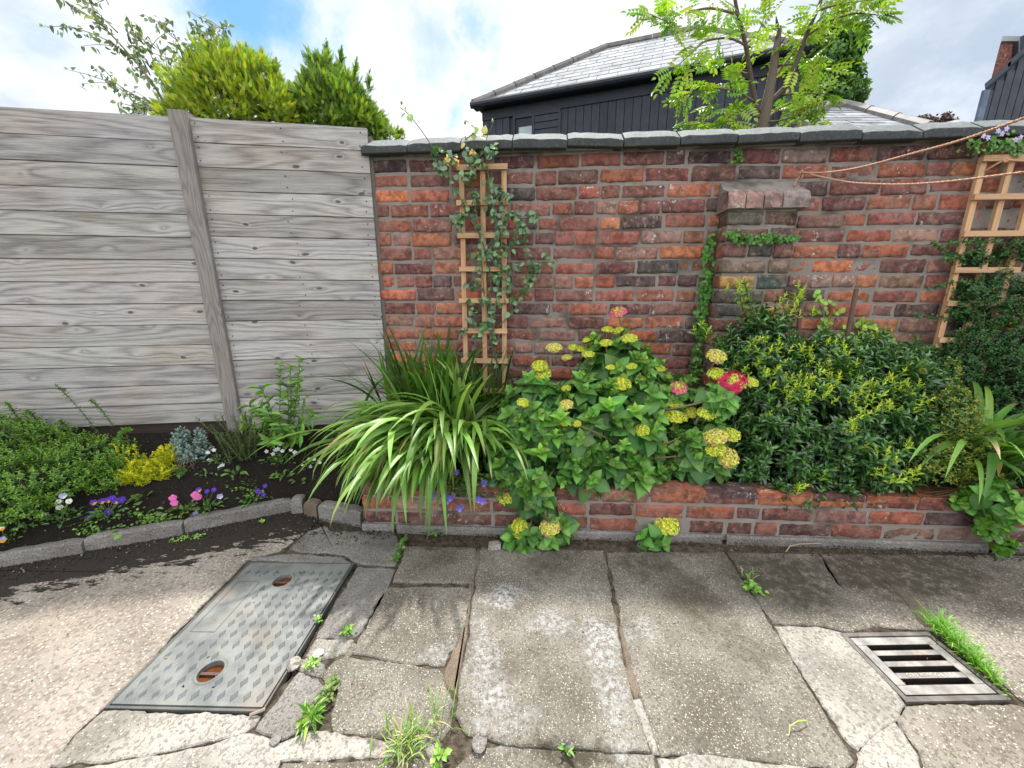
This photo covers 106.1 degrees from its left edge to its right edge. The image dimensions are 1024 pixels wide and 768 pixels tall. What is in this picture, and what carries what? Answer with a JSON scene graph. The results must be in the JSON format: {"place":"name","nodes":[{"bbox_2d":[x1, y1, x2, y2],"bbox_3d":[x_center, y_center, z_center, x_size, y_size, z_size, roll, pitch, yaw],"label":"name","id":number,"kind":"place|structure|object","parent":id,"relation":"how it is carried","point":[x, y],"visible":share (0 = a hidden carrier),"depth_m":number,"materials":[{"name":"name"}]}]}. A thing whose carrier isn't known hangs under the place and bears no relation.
{"place":"outdoors","nodes":[
{"label":"outdoors","id":0,"kind":"place"},
{"bbox_2d":[52,710,261,767],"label":"paving","id":1,"kind":"structure","parent":0,"point":[123,735],"depth_m":0.99,"materials":[{"name":"concrete"}]},
{"bbox_2d":[0,511,320,767],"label":"paving","id":2,"kind":"structure","parent":0,"point":[49,733],"depth_m":1.35,"materials":[{"name":"concrete"}]},
{"bbox_2d":[0,538,85,566],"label":"edging stone","id":3,"kind":"object","parent":2,"relation":"on","point":[40,552],"visible":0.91,"depth_m":1.63,"materials":[{"name":"grey concrete"}]},
{"bbox_2d":[84,520,184,550],"bbox_3d":[-1.710,0.694,1.761,0.349,0.087,0.056,-5,15,-19],"label":"edging stone","id":4,"kind":"object","parent":2,"relation":"on","point":[132,535],"visible":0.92,"depth_m":1.74,"materials":[{"name":"grey concrete"}]},
{"bbox_2d":[0,512,379,581],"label":"spilt soil","id":5,"kind":"structure","parent":2,"relation":"on","point":[119,550],"depth_m":1.75,"materials":[{"name":"brown soil"}]},
{"bbox_2d":[184,498,290,532],"bbox_3d":[-1.351,0.653,1.921,0.438,0.088,0.056,-6,15,-24],"label":"edging stone","id":6,"kind":"object","parent":2,"relation":"on","point":[210,519],"visible":0.89,"depth_m":1.89,"materials":[{"name":"grey concrete"}]},
{"bbox_2d":[290,494,305,513],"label":"edging block","id":7,"kind":"structure","parent":2,"relation":"on","point":[297,501],"depth_m":1.96,"materials":[{"name":"grey concrete"}]},
{"bbox_2d":[86,730,442,767],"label":"paving","id":8,"kind":"structure","parent":0,"point":[248,750],"depth_m":0.96,"materials":[{"name":"concrete"}]},
{"bbox_2d":[370,698,442,767],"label":"grass tuft","id":9,"kind":"object","parent":8,"relation":"on","point":[410,740],"visible":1,"depth_m":0.95,"materials":[{"name":"green plant"}]},
{"bbox_2d":[255,672,326,741],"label":"paving","id":10,"kind":"structure","parent":0,"point":[282,715],"depth_m":1.05,"materials":[{"name":"grey concrete"}]},
{"bbox_2d":[295,696,326,740],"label":"weed","id":11,"kind":"object","parent":10,"relation":"on","point":[304,719],"visible":1,"depth_m":1.02,"materials":[{"name":"green plant"}]},
{"bbox_2d":[309,673,340,713],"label":"weed","id":12,"kind":"object","parent":10,"relation":"on","point":[331,686],"visible":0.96,"depth_m":1.09,"materials":[{"name":"green plant"}]},
{"bbox_2d":[250,554,349,562],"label":"paving","id":13,"kind":"structure","parent":0,"point":[302,558],"depth_m":1.64,"materials":[{"name":"grey concrete"}]},
{"bbox_2d":[292,659,325,677],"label":"paving","id":14,"kind":"structure","parent":0,"point":[316,671],"depth_m":1.17,"materials":[{"name":"stone"}]},
{"bbox_2d":[286,656,301,671],"bbox_3d":[-0.663,0.852,1.172,0.042,0.028,0.047,0,14,0],"label":"stone","id":15,"kind":"object","parent":14,"relation":"on","point":[293,663],"visible":1,"depth_m":1.16,"materials":[{"name":"stone"}]},
{"bbox_2d":[301,654,320,669],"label":"weed","id":16,"kind":"object","parent":14,"relation":"on","point":[308,663],"visible":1,"depth_m":1.17,"materials":[{"name":"green plant"}]},
{"bbox_2d":[305,639,353,660],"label":"paving","id":17,"kind":"structure","parent":0,"point":[334,648],"depth_m":1.24,"materials":[{"name":"concrete"}]},
{"bbox_2d":[320,643,356,683],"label":"paving","id":18,"kind":"structure","parent":0,"point":[337,667],"depth_m":1.18,"materials":[{"name":"concrete"}]},
{"bbox_2d":[290,522,401,567],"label":"paving","id":19,"kind":"structure","parent":0,"point":[380,552],"depth_m":1.73,"materials":[{"name":"grey concrete"}]},
{"bbox_2d":[316,567,394,639],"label":"paving","id":20,"kind":"structure","parent":0,"point":[358,599],"depth_m":1.41,"materials":[{"name":"grey concrete"}]},
{"bbox_2d":[281,756,442,767],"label":"paving","id":21,"kind":"structure","parent":0,"point":[421,762],"depth_m":0.93,"materials":[{"name":"concrete"}]},
{"bbox_2d":[430,739,451,767],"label":"weed","id":22,"kind":"object","parent":21,"relation":"on","point":[438,751],"visible":1,"depth_m":0.94,"materials":[{"name":"green plant"}]},
{"bbox_2d":[331,657,452,742],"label":"paving","id":23,"kind":"structure","parent":0,"point":[387,685],"depth_m":1.08,"materials":[{"name":"concrete"}]},
{"bbox_2d":[397,679,472,747],"bbox_3d":[-0.185,0.849,1.006,0.189,0.093,0.163,0,14,0],"label":"grass tuft","id":24,"kind":"object","parent":23,"relation":"on","point":[437,710],"visible":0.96,"depth_m":1.02,"materials":[{"name":"green plant"}]},
{"bbox_2d":[352,587,470,666],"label":"paving","id":25,"kind":"structure","parent":0,"point":[403,641],"depth_m":1.31,"materials":[{"name":"concrete"}]},
{"bbox_2d":[393,546,476,584],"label":"paving","id":26,"kind":"structure","parent":0,"point":[418,565],"depth_m":1.60,"materials":[{"name":"concrete"}]},
{"bbox_2d":[444,548,480,696],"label":"paving","id":27,"kind":"structure","parent":0,"point":[453,669],"depth_m":1.20,"materials":[{"name":"concrete"}]},
{"bbox_2d":[0,367,964,686],"bbox_3d":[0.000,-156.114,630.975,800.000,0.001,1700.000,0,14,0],"label":"ground","id":28,"kind":"structure","parent":0,"point":[882,661],"depth_m":1.21,"materials":[{"name":"soil"}]},
{"bbox_2d":[39,0,234,114],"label":"cherry tree","id":29,"kind":"object","parent":28,"relation":"on","point":[136,34],"visible":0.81,"depth_m":3.02,"materials":[{"name":"green plant"}]},
{"bbox_2d":[142,27,311,123],"bbox_3d":[-2.214,-1.248,3.378,1.250,3.028,0.988,0,14,0],"label":"conifer","id":30,"kind":"object","parent":28,"relation":"on","point":[223,72],"visible":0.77,"depth_m":2.88,"materials":[{"name":"green plant"}]},
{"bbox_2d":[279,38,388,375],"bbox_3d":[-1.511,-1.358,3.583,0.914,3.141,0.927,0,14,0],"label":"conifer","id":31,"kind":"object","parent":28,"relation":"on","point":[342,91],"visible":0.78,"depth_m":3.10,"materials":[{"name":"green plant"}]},
{"bbox_2d":[353,100,405,139],"bbox_3d":[-1.181,-1.153,3.674,0.474,2.700,0.691,0,14,0],"label":"conifer","id":32,"kind":"object","parent":28,"relation":"on","point":[397,134],"visible":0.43,"depth_m":3.34,"materials":[{"name":"green plant"}]},
{"bbox_2d":[470,22,814,136],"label":"black house","id":33,"kind":"structure","parent":28,"relation":"on","point":[608,86],"depth_m":6.16,"materials":[{"name":"wood"}]},
{"bbox_2d":[513,108,560,136],"bbox_3d":[0.416,-3.878,6.637,0.841,1.399,0.050,5,15,20],"label":"window","id":34,"kind":"structure","parent":33,"relation":"in","point":[524,123],"depth_m":6.55,"materials":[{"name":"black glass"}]},
{"bbox_2d":[360,120,1023,432],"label":"brick wall","id":35,"kind":"structure","parent":28,"relation":"on","point":[628,221],"depth_m":2.04,"materials":[{"name":"brick"}]},
{"bbox_2d":[796,283,804,338],"bbox_3d":[1.462,-0.215,1.973,0.024,0.590,0.138,4,15,15],"label":"iron rod","id":36,"kind":"object","parent":35,"relation":"attached to","point":[799,323],"visible":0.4,"depth_m":1.96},
{"bbox_2d":[811,289,845,336],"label":"ivy","id":37,"kind":"object","parent":35,"relation":"attached to","point":[826,321],"visible":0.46,"depth_m":2.04,"materials":[{"name":"green plant"}]},
{"bbox_2d":[844,289,858,336],"bbox_3d":[1.696,-0.177,1.964,0.023,0.603,0.159,11,18,37],"label":"iron rod","id":38,"kind":"object","parent":35,"relation":"attached to","point":[851,313],"visible":0.5,"depth_m":1.95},
{"bbox_2d":[828,316,896,349],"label":"ivy","id":39,"kind":"object","parent":35,"relation":"attached to","point":[869,325],"visible":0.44,"depth_m":2.04,"materials":[{"name":"green plant"}]},
{"bbox_2d":[793,117,1023,185],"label":"rope line","id":40,"kind":"object","parent":35,"relation":"attached to","point":[802,172],"visible":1,"depth_m":1.46,"materials":[{"name":"fabric"}]},
{"bbox_2d":[620,0,903,131],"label":"rowan tree","id":41,"kind":"object","parent":28,"relation":"on","point":[770,97],"visible":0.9,"depth_m":2.54,"materials":[{"name":"green plant"}]},
{"bbox_2d":[787,11,872,118],"bbox_3d":[4.973,-3.397,6.986,1.725,5.456,1.668,0,14,0],"label":"broadleaf tree","id":42,"kind":"object","parent":28,"relation":"on","point":[838,50],"visible":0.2,"depth_m":5.99,"materials":[{"name":"green plant"}]},
{"bbox_2d":[792,99,934,127],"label":"slate roofed house","id":43,"kind":"structure","parent":28,"relation":"on","point":[857,114],"depth_m":5.13,"materials":[{"name":"stone"}]},
{"bbox_2d":[917,111,959,121],"bbox_3d":[14.953,-6.339,14.849,2.189,7.357,1.288,0,14,0],"label":"plum tree","id":44,"kind":"object","parent":28,"relation":"on","point":[946,117],"visible":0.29,"depth_m":13.76,"materials":[{"name":"brown plant"}]},
{"bbox_2d":[974,35,1023,120],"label":"black gable house","id":45,"kind":"structure","parent":28,"relation":"on","point":[1002,96],"depth_m":4.52,"materials":[{"name":"wood"}]},
{"bbox_2d":[0,424,1023,551],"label":"soil","id":46,"kind":"structure","parent":0,"point":[52,533],"depth_m":1.97,"materials":[{"name":"soil"}]},
{"bbox_2d":[32,493,85,528],"bbox_3d":[-2.044,0.543,1.716,0.227,0.145,0.129,0,14,0],"label":"viola","id":47,"kind":"object","parent":46,"relation":"on","point":[67,501],"visible":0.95,"depth_m":1.72,"materials":[{"name":"green plant"}]},
{"bbox_2d":[0,383,146,530],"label":"box honeysuckle","id":48,"kind":"object","parent":46,"relation":"on","point":[26,455],"visible":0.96,"depth_m":1.85,"materials":[{"name":"green plant"}]},
{"bbox_2d":[81,495,129,524],"bbox_3d":[-1.851,0.558,1.767,0.186,0.124,0.159,-6,15,-23],"label":"viola","id":49,"kind":"object","parent":46,"relation":"on","point":[97,513],"visible":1,"depth_m":1.74,"materials":[{"name":"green plant"}]},
{"bbox_2d":[110,443,183,486],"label":"golden heather","id":50,"kind":"object","parent":46,"relation":"on","point":[159,461],"visible":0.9,"depth_m":1.94,"materials":[{"name":"yellow plant"}]},
{"bbox_2d":[155,491,208,518],"bbox_3d":[-1.583,0.574,1.829,0.206,0.118,0.156,7,15,25],"label":"busy lizzie","id":51,"kind":"object","parent":46,"relation":"on","point":[195,495],"visible":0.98,"depth_m":1.82,"materials":[{"name":"pink plant"}]},
{"bbox_2d":[161,426,214,472],"bbox_3d":[-1.766,0.345,2.073,0.254,0.232,0.197,6,15,21],"label":"hebe","id":52,"kind":"object","parent":46,"relation":"on","point":[188,455],"visible":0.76,"depth_m":2.06,"materials":[{"name":"grey plant"}]},
{"bbox_2d":[0,106,390,439],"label":"timber fence","id":53,"kind":"object","parent":46,"relation":"on","point":[190,263],"visible":0.94,"depth_m":2.04,"materials":[{"name":"wood"}]},
{"bbox_2d":[179,487,227,514],"bbox_3d":[-1.494,0.558,1.868,0.187,0.154,0.140,0,14,0],"label":"viola","id":54,"kind":"object","parent":46,"relation":"on","point":[206,491],"visible":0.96,"depth_m":1.86,"materials":[{"name":"green plant"}]},
{"bbox_2d":[203,448,235,467],"bbox_3d":[-1.558,0.384,2.056,0.185,0.119,0.121,-5,15,-19],"label":"viola","id":55,"kind":"object","parent":46,"relation":"on","point":[211,459],"visible":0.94,"depth_m":2.04,"materials":[{"name":"green plant"}]},
{"bbox_2d":[194,410,267,464],"bbox_3d":[-1.495,0.282,2.062,0.416,0.274,0.173,0,14,0],"label":"rosemary","id":56,"kind":"object","parent":46,"relation":"on","point":[238,446],"visible":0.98,"depth_m":2.05,"materials":[{"name":"green plant"}]},
{"bbox_2d":[235,484,273,506],"bbox_3d":[-1.301,0.553,1.941,0.171,0.107,0.125,-8,16,-29],"label":"viola","id":57,"kind":"object","parent":46,"relation":"on","point":[258,491],"visible":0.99,"depth_m":1.93,"materials":[{"name":"green plant"}]},
{"bbox_2d":[259,444,296,465],"bbox_3d":[-1.276,0.371,2.089,0.223,0.138,0.157,0,14,0],"label":"viola","id":58,"kind":"object","parent":46,"relation":"on","point":[278,455],"visible":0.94,"depth_m":2.09,"materials":[{"name":"green plant"}]},
{"bbox_2d":[236,355,322,449],"bbox_3d":[-1.233,0.116,2.070,0.440,0.527,0.276,0,14,0],"label":"knapweed","id":59,"kind":"object","parent":46,"relation":"on","point":[274,427],"visible":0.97,"depth_m":2.07,"materials":[{"name":"green plant"}]},
{"bbox_2d":[246,351,528,535],"bbox_3d":[-0.410,0.202,1.765,1.348,0.640,1.112,0,14,0],"label":"daylily","id":60,"kind":"object","parent":46,"relation":"on","point":[401,444],"visible":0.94,"depth_m":1.63,"materials":[{"name":"green plant"}]},
{"bbox_2d":[62,459,736,535],"bbox_3d":[-0.037,0.516,1.904,3.905,0.215,0.356,-1,14,-2],"label":"ground cover","id":61,"kind":"object","parent":46,"relation":"on","point":[158,519],"visible":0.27,"depth_m":1.80,"materials":[{"name":"green plant"}]},
{"bbox_2d":[322,322,493,414],"bbox_3d":[-0.529,0.002,2.043,0.917,0.661,0.619,0,14,0],"label":"montbretia","id":62,"kind":"object","parent":46,"relation":"on","point":[412,381],"visible":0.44,"depth_m":2.07,"materials":[{"name":"green plant"}]},
{"bbox_2d":[456,163,508,396],"bbox_3d":[-0.156,-0.427,2.165,0.280,1.462,0.072,1,14,4],"label":"trellis","id":63,"kind":"object","parent":46,"relation":"on","point":[463,267],"visible":0.62,"depth_m":2.11,"materials":[{"name":"brown wood"}]},
{"bbox_2d":[400,100,557,387],"bbox_3d":[-0.161,-0.674,2.067,0.818,1.531,0.120,2,14,6],"label":"climbing rose","id":64,"kind":"object","parent":63,"relation":"attached to","point":[487,152],"visible":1,"depth_m":2.02,"materials":[{"name":"green plant"}]},
{"bbox_2d":[437,341,546,422],"bbox_3d":[-0.138,0.047,2.088,0.715,0.562,0.503,0,14,0],"label":"montbretia","id":65,"kind":"object","parent":46,"relation":"on","point":[475,388],"visible":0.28,"depth_m":2.13,"materials":[{"name":"green plant"}]},
{"bbox_2d":[485,306,758,554],"bbox_3d":[0.498,0.197,1.869,1.269,1.114,0.675,0,14,0],"label":"hydrangea","id":66,"kind":"object","parent":46,"relation":"on","point":[624,411],"visible":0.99,"depth_m":1.74,"materials":[{"name":"green plant"}]},
{"bbox_2d":[699,181,810,424],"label":"brick pier","id":67,"kind":"structure","parent":46,"relation":"on","point":[754,209],"depth_m":1.93,"materials":[{"name":"brick"}]},
{"bbox_2d":[689,230,716,387],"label":"ivy","id":68,"kind":"object","parent":67,"relation":"attached to","point":[707,275],"visible":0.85,"depth_m":2.08,"materials":[{"name":"green plant"}]},
{"bbox_2d":[722,228,801,246],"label":"ivy","id":69,"kind":"object","parent":67,"relation":"attached to","point":[738,237],"visible":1,"depth_m":1.90,"materials":[{"name":"green plant"}]},
{"bbox_2d":[689,277,963,517],"bbox_3d":[1.517,0.045,1.827,1.184,1.080,0.665,0,14,0],"label":"evergreen bush","id":70,"kind":"object","parent":46,"relation":"on","point":[848,447],"visible":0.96,"depth_m":1.73,"materials":[{"name":"green plant"}]},
{"bbox_2d":[671,440,1023,488],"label":"undergrowth","id":71,"kind":"object","parent":46,"relation":"on","point":[1018,485],"visible":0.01,"depth_m":1.83,"materials":[{"name":"green plant"}]},
{"bbox_2d":[818,380,1023,501],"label":"daylily","id":72,"kind":"object","parent":46,"relation":"on","point":[1000,460],"visible":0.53,"depth_m":1.65,"materials":[{"name":"green plant"}]},
{"bbox_2d":[902,356,1007,489],"bbox_3d":[1.907,0.186,1.708,0.415,0.576,0.373,0,14,0],"label":"leaved shrub","id":73,"kind":"object","parent":46,"relation":"on","point":[972,422],"visible":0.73,"depth_m":1.65,"materials":[{"name":"green plant"}]},
{"bbox_2d":[931,154,1023,410],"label":"trellis","id":74,"kind":"object","parent":46,"relation":"on","point":[1001,196],"visible":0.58,"depth_m":1.88,"materials":[{"name":"brown wood"}]},
{"bbox_2d":[863,236,1023,432],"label":"cotoneaster","id":75,"kind":"object","parent":74,"relation":"attached to","point":[999,386],"visible":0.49,"depth_m":1.94,"materials":[{"name":"green plant"}]},
{"bbox_2d":[896,236,1023,351],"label":"cotoneaster","id":76,"kind":"object","parent":75,"relation":"attached to","point":[957,255],"visible":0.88,"depth_m":1.91,"materials":[{"name":"green plant"}]},
{"bbox_2d":[956,126,1023,156],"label":"bellflower","id":77,"kind":"object","parent":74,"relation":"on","point":[1009,146],"visible":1,"depth_m":1.78,"materials":[{"name":"green plant"}]},
{"bbox_2d":[0,0,1023,140],"label":"sky","id":78,"kind":"structure","parent":0,"point":[435,57],"materials":[{"name":"white"}]},
{"bbox_2d":[65,499,1023,767],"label":"paving bed","id":79,"kind":"object","parent":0,"point":[457,741],"visible":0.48,"depth_m":1.51,"materials":[{"name":"concrete"}]},
{"bbox_2d":[104,562,354,715],"bbox_3d":[-0.892,0.831,1.338,0.464,0.035,0.596,0,14,0],"label":"manhole cover","id":80,"kind":"object","parent":79,"relation":"in","point":[246,644],"visible":1,"depth_m":1.24,"materials":[{"name":"metal"}]},
{"bbox_2d":[303,498,321,517],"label":"edging block","id":81,"kind":"structure","parent":79,"relation":"on","point":[310,507],"depth_m":1.94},
{"bbox_2d":[318,500,364,527],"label":"edging block","id":82,"kind":"structure","parent":79,"relation":"on","point":[354,517],"depth_m":1.89,"materials":[{"name":"grey concrete"}]},
{"bbox_2d":[390,533,408,562],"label":"weed","id":83,"kind":"object","parent":79,"relation":"on","point":[397,555],"visible":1,"depth_m":1.69,"materials":[{"name":"green plant"}]},
{"bbox_2d":[472,734,486,752],"bbox_3d":[-0.083,0.908,0.972,0.038,0.012,0.043,0,14,0],"label":"stone","id":84,"kind":"object","parent":79,"relation":"on","point":[479,743],"visible":1,"depth_m":0.97,"materials":[{"name":"stone"}]},
{"bbox_2d":[488,540,501,550],"bbox_3d":[-0.075,0.721,1.717,0.062,0.020,0.065,0,14,0],"label":"stone","id":85,"kind":"object","parent":79,"relation":"on","point":[495,545],"visible":1,"depth_m":1.70,"materials":[{"name":"stone"}]},
{"bbox_2d":[11,531,1006,764],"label":"leaf litter","id":86,"kind":"object","parent":79,"relation":"on","point":[536,631],"visible":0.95,"depth_m":1.34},
{"bbox_2d":[10,538,1023,767],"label":"paving grit","id":87,"kind":"object","parent":79,"relation":"on","point":[469,629],"visible":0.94,"depth_m":1.27,"materials":[{"name":"grey stone"}]},
{"bbox_2d":[360,475,1023,553],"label":"planter wall","id":88,"kind":"structure","parent":79,"relation":"on","point":[739,513],"depth_m":1.73,"materials":[{"name":"brick"}]},
{"bbox_2d":[418,461,494,492],"bbox_3d":[-0.225,0.423,1.746,0.423,0.099,0.286,3,14,12],"label":"viola","id":89,"kind":"object","parent":88,"relation":"on","point":[457,472],"visible":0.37,"depth_m":1.73,"materials":[{"name":"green plant"}]},
{"bbox_2d":[432,478,488,511],"bbox_3d":[-0.231,0.505,1.712,0.268,0.154,0.177,0,14,0],"label":"viola","id":90,"kind":"object","parent":88,"relation":"on","point":[479,499],"visible":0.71,"depth_m":1.71,"materials":[{"name":"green plant"}]},
{"bbox_2d":[923,487,1023,557],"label":"loosestrife","id":91,"kind":"object","parent":88,"relation":"on","point":[989,528],"visible":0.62,"depth_m":1.60,"materials":[{"name":"green plant"}]},
{"bbox_2d":[956,478,1023,525],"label":"climbing hydrangea","id":92,"kind":"object","parent":88,"relation":"on","point":[1008,510],"visible":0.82,"depth_m":1.53,"materials":[{"name":"green plant"}]},
{"bbox_2d":[361,531,1023,564],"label":"grit wall foot","id":93,"kind":"object","parent":79,"relation":"on","point":[628,543],"visible":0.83,"depth_m":1.71},
{"bbox_2d":[840,632,1010,705],"bbox_3d":[1.245,0.935,1.200,0.304,0.165,0.225,0,14,0],"label":"drain grate","id":94,"kind":"object","parent":79,"relation":"in","point":[976,689],"visible":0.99,"depth_m":1.17,"materials":[{"name":"metal"}]},
{"bbox_2d":[455,547,650,753],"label":"paving","id":95,"kind":"structure","parent":0,"point":[573,675],"depth_m":1.19,"materials":[{"name":"concrete"}]},
{"bbox_2d":[456,745,654,767],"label":"paving","id":96,"kind":"structure","parent":0,"point":[501,756],"depth_m":0.95,"materials":[{"name":"concrete"}]},
{"bbox_2d":[557,739,575,757],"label":"weed","id":97,"kind":"object","parent":96,"relation":"on","point":[567,747],"visible":1,"depth_m":0.95,"materials":[{"name":"green plant"}]},
{"bbox_2d":[618,626,639,699],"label":"paving","id":98,"kind":"structure","parent":0,"point":[633,684],"depth_m":1.17,"materials":[{"name":"concrete"}]},
{"bbox_2d":[633,698,659,755],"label":"paving","id":99,"kind":"structure","parent":0,"point":[644,721],"depth_m":1.02,"materials":[{"name":"concrete"}]},
{"bbox_2d":[606,552,853,767],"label":"paving","id":100,"kind":"structure","parent":0,"point":[690,667],"depth_m":1.17,"materials":[{"name":"concrete"}]},
{"bbox_2d":[657,754,805,767],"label":"paving","id":101,"kind":"structure","parent":0,"point":[697,761],"depth_m":0.94,"materials":[{"name":"concrete"}]},
{"bbox_2d":[727,552,869,632],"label":"paving","id":102,"kind":"structure","parent":0,"point":[807,592],"depth_m":1.46,"materials":[{"name":"concrete"}]},
{"bbox_2d":[743,579,769,595],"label":"weed","id":103,"kind":"object","parent":102,"relation":"on","point":[750,584],"visible":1,"depth_m":1.46,"materials":[{"name":"green plant"}]},
{"bbox_2d":[774,626,905,751],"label":"paving","id":104,"kind":"structure","parent":0,"point":[850,686],"depth_m":1.12,"materials":[{"name":"concrete"}]},
{"bbox_2d":[819,555,869,627],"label":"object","id":105,"kind":"structure","parent":0,"point":[837,583],"depth_m":1.49,"materials":[{"name":"concrete"}]},
{"bbox_2d":[856,722,919,767],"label":"paving","id":106,"kind":"structure","parent":0,"point":[891,745],"depth_m":0.96,"materials":[{"name":"concrete"}]},
{"bbox_2d":[884,580,934,626],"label":"paving","id":107,"kind":"structure","parent":0,"point":[907,597],"depth_m":1.42,"materials":[{"name":"concrete"}]},
{"bbox_2d":[821,554,1023,702],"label":"paving","id":108,"kind":"structure","parent":0,"point":[957,586],"depth_m":1.45,"materials":[{"name":"concrete"}]},
{"bbox_2d":[907,598,1013,695],"bbox_3d":[1.431,0.805,1.215,0.157,0.082,0.306,0,14,0],"label":"grass strip","id":109,"kind":"object","parent":108,"relation":"on","point":[943,628],"depth_m":1.22,"materials":[{"name":"green plant"}]},
{"bbox_2d":[897,704,1023,767],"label":"paving","id":110,"kind":"structure","parent":0,"point":[928,731],"depth_m":0.99,"materials":[{"name":"concrete"}]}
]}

